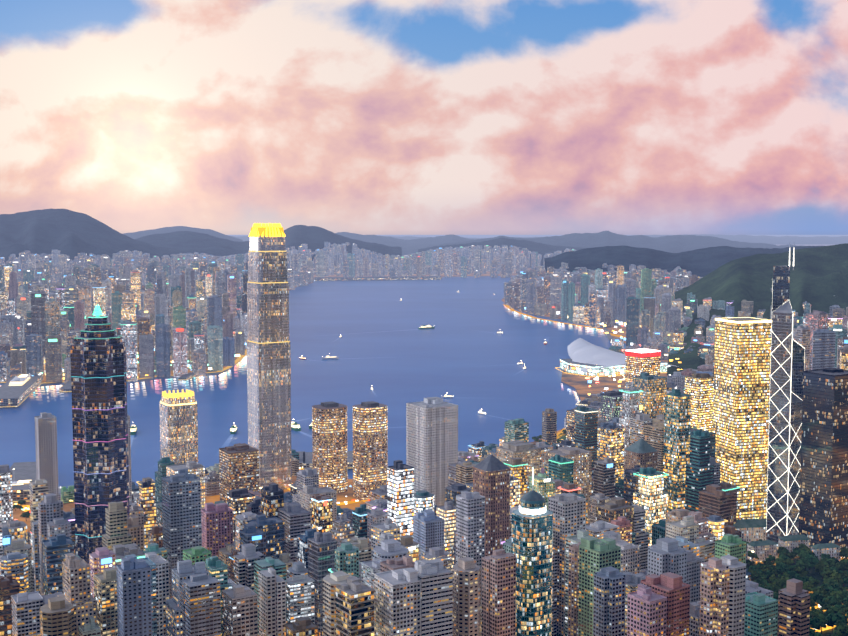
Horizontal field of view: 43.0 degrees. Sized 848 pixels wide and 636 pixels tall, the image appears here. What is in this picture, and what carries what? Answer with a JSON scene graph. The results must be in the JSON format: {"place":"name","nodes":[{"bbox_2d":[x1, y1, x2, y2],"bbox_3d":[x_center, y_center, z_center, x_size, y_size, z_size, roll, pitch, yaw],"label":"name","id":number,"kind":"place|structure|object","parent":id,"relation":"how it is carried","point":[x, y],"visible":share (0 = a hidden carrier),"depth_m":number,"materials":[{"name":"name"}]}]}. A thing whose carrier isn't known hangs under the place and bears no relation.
{"place":"outdoors","nodes":[
{"label":"outdoors","id":0,"kind":"place"},
{"bbox_2d":[0,208,177,263],"bbox_3d":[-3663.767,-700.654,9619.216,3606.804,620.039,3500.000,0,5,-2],"label":"mountain","id":1,"kind":"structure","parent":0,"point":[72,234],"depth_m":10527.19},
{"bbox_2d":[123,226,242,241],"bbox_3d":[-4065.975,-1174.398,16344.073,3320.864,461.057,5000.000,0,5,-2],"label":"ridge","id":2,"kind":"structure","parent":0,"point":[136,235],"depth_m":18312.26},
{"bbox_2d":[135,225,401,274],"bbox_3d":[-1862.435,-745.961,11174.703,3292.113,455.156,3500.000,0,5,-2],"label":"mountain","id":3,"kind":"structure","parent":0,"point":[313,238],"depth_m":12287.53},
{"bbox_2d":[13,298,667,544],"bbox_3d":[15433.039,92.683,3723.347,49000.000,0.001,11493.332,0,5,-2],"label":"hk island ground","id":4,"kind":"structure","parent":0,"point":[580,383],"depth_m":2683.77,"materials":[{"name":"grey concrete"}]},
{"bbox_2d":[13,500,29,520],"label":"street trees","id":5,"kind":"object","parent":4,"relation":"on","point":[24,514],"visible":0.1,"depth_m":1523.03,"materials":[{"name":"green plant"}]},
{"bbox_2d":[0,276,612,500],"bbox_3d":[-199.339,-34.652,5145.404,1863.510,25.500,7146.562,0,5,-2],"label":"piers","id":6,"kind":"structure","parent":4,"relation":"on","point":[13,395],"depth_m":2465.46,"materials":[{"name":"grey concrete"}]},
{"bbox_2d":[0,304,625,505],"bbox_3d":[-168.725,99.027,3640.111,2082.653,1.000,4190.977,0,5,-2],"label":"waterfront lights","id":7,"kind":"object","parent":4,"relation":"on","point":[243,356],"visible":0.21,"depth_m":3351.61},
{"bbox_2d":[14,459,753,551],"bbox_3d":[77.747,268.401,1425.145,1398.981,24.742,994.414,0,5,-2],"label":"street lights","id":8,"kind":"object","parent":4,"relation":"on","point":[260,488],"visible":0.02,"depth_m":1520.18},
{"bbox_2d":[0,235,847,635],"bbox_3d":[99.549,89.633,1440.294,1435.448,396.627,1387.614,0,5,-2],"label":"skyscrapers","id":9,"kind":"structure","parent":4,"relation":"on","point":[618,549],"depth_m":1062.35,"materials":[{"name":"grey concrete"}]},
{"bbox_2d":[0,390,739,572],"bbox_3d":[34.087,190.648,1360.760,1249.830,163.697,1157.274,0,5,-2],"label":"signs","id":10,"kind":"object","parent":9,"relation":"attached to","point":[103,561],"visible":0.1,"depth_m":1224.04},
{"bbox_2d":[71,223,804,537],"bbox_3d":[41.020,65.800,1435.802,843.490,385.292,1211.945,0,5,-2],"label":"lights","id":11,"kind":"object","parent":9,"relation":"attached to","point":[270,230],"visible":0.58,"depth_m":1397.34},
{"bbox_2d":[17,467,847,631],"bbox_3d":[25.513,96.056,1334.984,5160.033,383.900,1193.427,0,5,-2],"label":"streets","id":12,"kind":"object","parent":4,"relation":"on","point":[26,507],"depth_m":1542.73,"materials":[{"name":"grey asphalt"}]},
{"bbox_2d":[479,429,565,461],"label":"waterfront park trees","id":13,"kind":"object","parent":4,"relation":"on","point":[535,438],"visible":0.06,"depth_m":2004.70,"materials":[{"name":"green plant"}]},
{"bbox_2d":[557,432,565,442],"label":"street","id":14,"kind":"structure","parent":4,"relation":"on","point":[562,437],"depth_m":2073.17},
{"bbox_2d":[524,307,681,394],"bbox_3d":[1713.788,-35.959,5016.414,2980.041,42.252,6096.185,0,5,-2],"label":"building lights","id":15,"kind":"object","parent":4,"relation":"on","point":[621,337],"visible":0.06,"depth_m":3049.16},
{"bbox_2d":[560,359,666,375],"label":"convention center","id":16,"kind":"structure","parent":4,"relation":"on","point":[573,369],"depth_m":2955.56,"materials":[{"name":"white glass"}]},
{"bbox_2d":[555,360,666,376],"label":"convention centre lights","id":17,"kind":"object","parent":16,"relation":"attached to","point":[597,367],"visible":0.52,"depth_m":2954.58},
{"bbox_2d":[568,338,676,372],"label":"convention center roof","id":18,"kind":"structure","parent":4,"relation":"on","point":[580,350],"depth_m":3064.62,"materials":[{"name":"white metal"}]},
{"bbox_2d":[504,262,847,428],"bbox_3d":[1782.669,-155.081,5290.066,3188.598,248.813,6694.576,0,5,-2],"label":"city buildings","id":19,"kind":"structure","parent":4,"relation":"on","point":[630,300],"depth_m":4312.45,"materials":[{"name":"grey concrete"}]},
{"bbox_2d":[521,269,847,404],"bbox_3d":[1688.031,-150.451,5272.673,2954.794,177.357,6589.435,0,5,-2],"label":"building lights","id":20,"kind":"object","parent":19,"relation":"attached to","point":[832,319],"visible":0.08,"depth_m":3275.20},
{"bbox_2d":[667,243,847,375],"bbox_3d":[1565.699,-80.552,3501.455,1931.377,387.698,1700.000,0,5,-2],"label":"hill","id":21,"kind":"structure","parent":4,"relation":"on","point":[818,278],"depth_m":3903.26,"materials":[{"name":"green plant"}]},
{"bbox_2d":[336,232,475,254],"bbox_3d":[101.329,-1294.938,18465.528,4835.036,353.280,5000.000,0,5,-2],"label":"ridge","id":22,"kind":"structure","parent":0,"point":[411,246],"depth_m":19982.53,"materials":[{"name":"grey"}]},
{"bbox_2d":[6,244,836,381],"bbox_3d":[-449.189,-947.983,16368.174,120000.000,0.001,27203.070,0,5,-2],"label":"kowloon ground","id":23,"kind":"structure","parent":0,"point":[314,276],"depth_m":9321.51,"materials":[{"name":"grey concrete"}]},
{"bbox_2d":[32,343,245,379],"bbox_3d":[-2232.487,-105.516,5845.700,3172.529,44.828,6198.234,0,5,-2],"label":"waterfront lights","id":24,"kind":"object","parent":23,"relation":"on","point":[237,355],"visible":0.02,"depth_m":3017.17},
{"bbox_2d":[171,352,207,369],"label":"building","id":25,"kind":"structure","parent":23,"relation":"on","point":[189,362],"depth_m":3071.29,"materials":[{"name":"grey concrete"}]},
{"bbox_2d":[0,242,575,383],"bbox_3d":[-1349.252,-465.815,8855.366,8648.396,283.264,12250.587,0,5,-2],"label":"city buildings","id":26,"kind":"structure","parent":23,"relation":"on","point":[173,304],"depth_m":3793.21,"materials":[{"name":"grey concrete"}]},
{"bbox_2d":[4,246,495,349],"bbox_3d":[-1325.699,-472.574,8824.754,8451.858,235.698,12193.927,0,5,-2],"label":"building lights","id":27,"kind":"object","parent":26,"relation":"on","point":[49,340],"visible":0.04,"depth_m":3348.52},
{"bbox_2d":[418,238,584,267],"bbox_3d":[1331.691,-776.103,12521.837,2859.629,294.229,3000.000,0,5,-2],"label":"hill","id":28,"kind":"structure","parent":23,"relation":"on","point":[542,249],"depth_m":13680.47,"materials":[{"name":"grey"}]},
{"bbox_2d":[0,235,847,487],"bbox_3d":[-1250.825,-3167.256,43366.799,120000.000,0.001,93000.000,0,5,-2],"label":"harbour water","id":29,"kind":"structure","parent":0,"point":[465,355],"depth_m":2983.53,"materials":[{"name":"blue liquid"}]},
{"bbox_2d":[9,374,31,385],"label":"terminal building","id":30,"kind":"structure","parent":29,"relation":"on","point":[21,379],"depth_m":2654.21,"materials":[{"name":"white"}]},
{"bbox_2d":[12,469,61,493],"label":"pier","id":31,"kind":"structure","parent":29,"relation":"in","point":[20,482],"depth_m":1615.46,"materials":[{"name":"white"}]},
{"bbox_2d":[130,425,136,434],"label":"harbour boat","id":32,"kind":"object","parent":29,"relation":"on","point":[133,429],"visible":0.85,"depth_m":2111.19,"materials":[{"name":"green"}]},
{"bbox_2d":[230,425,236,433],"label":"harbour boat","id":33,"kind":"object","parent":29,"relation":"on","point":[233,429],"visible":0.98,"depth_m":2120.01,"materials":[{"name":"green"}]},
{"bbox_2d":[291,419,300,430],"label":"harbour boat","id":34,"kind":"object","parent":29,"relation":"on","point":[295,426],"visible":0.71,"depth_m":2151.34,"materials":[{"name":"green"}]},
{"bbox_2d":[322,353,338,358],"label":"harbour boat","id":35,"kind":"object","parent":29,"relation":"on","point":[331,357],"visible":0.94,"depth_m":3330.94,"materials":[{"name":"white metal"}]},
{"bbox_2d":[418,325,434,328],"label":"harbour boat","id":36,"kind":"object","parent":29,"relation":"on","point":[427,327],"visible":0.94,"depth_m":4339.64,"materials":[{"name":"white metal"}]},
{"bbox_2d":[441,394,452,397],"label":"harbour boat","id":37,"kind":"object","parent":29,"relation":"on","point":[447,396],"visible":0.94,"depth_m":2568.07,"materials":[{"name":"white metal"}]},
{"bbox_2d":[0,0,847,234],"label":"sky","id":38,"kind":"structure","parent":0,"point":[363,117],"materials":[{"name":"pink"}]},
{"bbox_2d":[232,234,847,244],"bbox_3d":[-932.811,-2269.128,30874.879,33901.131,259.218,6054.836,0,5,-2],"label":"distant hills","id":39,"kind":"structure","parent":0,"point":[787,240],"depth_m":32196.32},
{"bbox_2d":[436,231,802,252],"bbox_3d":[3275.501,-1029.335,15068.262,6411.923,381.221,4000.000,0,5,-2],"label":"ridge","id":40,"kind":"structure","parent":0,"point":[677,243],"depth_m":16367.21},
{"bbox_2d":[544,245,822,276],"bbox_3d":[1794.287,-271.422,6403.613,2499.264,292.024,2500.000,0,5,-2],"label":"hill","id":41,"kind":"structure","parent":0,"point":[702,262],"depth_m":7260.16,"materials":[{"name":"plant"}]},
{"bbox_2d":[557,555,847,635],"bbox_3d":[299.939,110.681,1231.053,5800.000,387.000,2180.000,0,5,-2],"label":"peak slope","id":42,"kind":"structure","parent":0,"point":[816,575],"depth_m":1193.20,"materials":[{"name":"green plant"}]},
{"bbox_2d":[746,559,786,583],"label":"slope trees","id":43,"kind":"object","parent":42,"relation":"on","point":[748,561],"visible":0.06,"depth_m":1173.51,"materials":[{"name":"green plant"}]},
{"bbox_2d":[733,518,840,566],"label":"government house","id":44,"kind":"structure","parent":42,"relation":"on","point":[754,530],"depth_m":1287.65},
{"bbox_2d":[743,539,847,635],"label":"garden trees","id":45,"kind":"object","parent":42,"relation":"on","point":[829,595],"visible":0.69,"depth_m":1128.64,"materials":[{"name":"green plant"}]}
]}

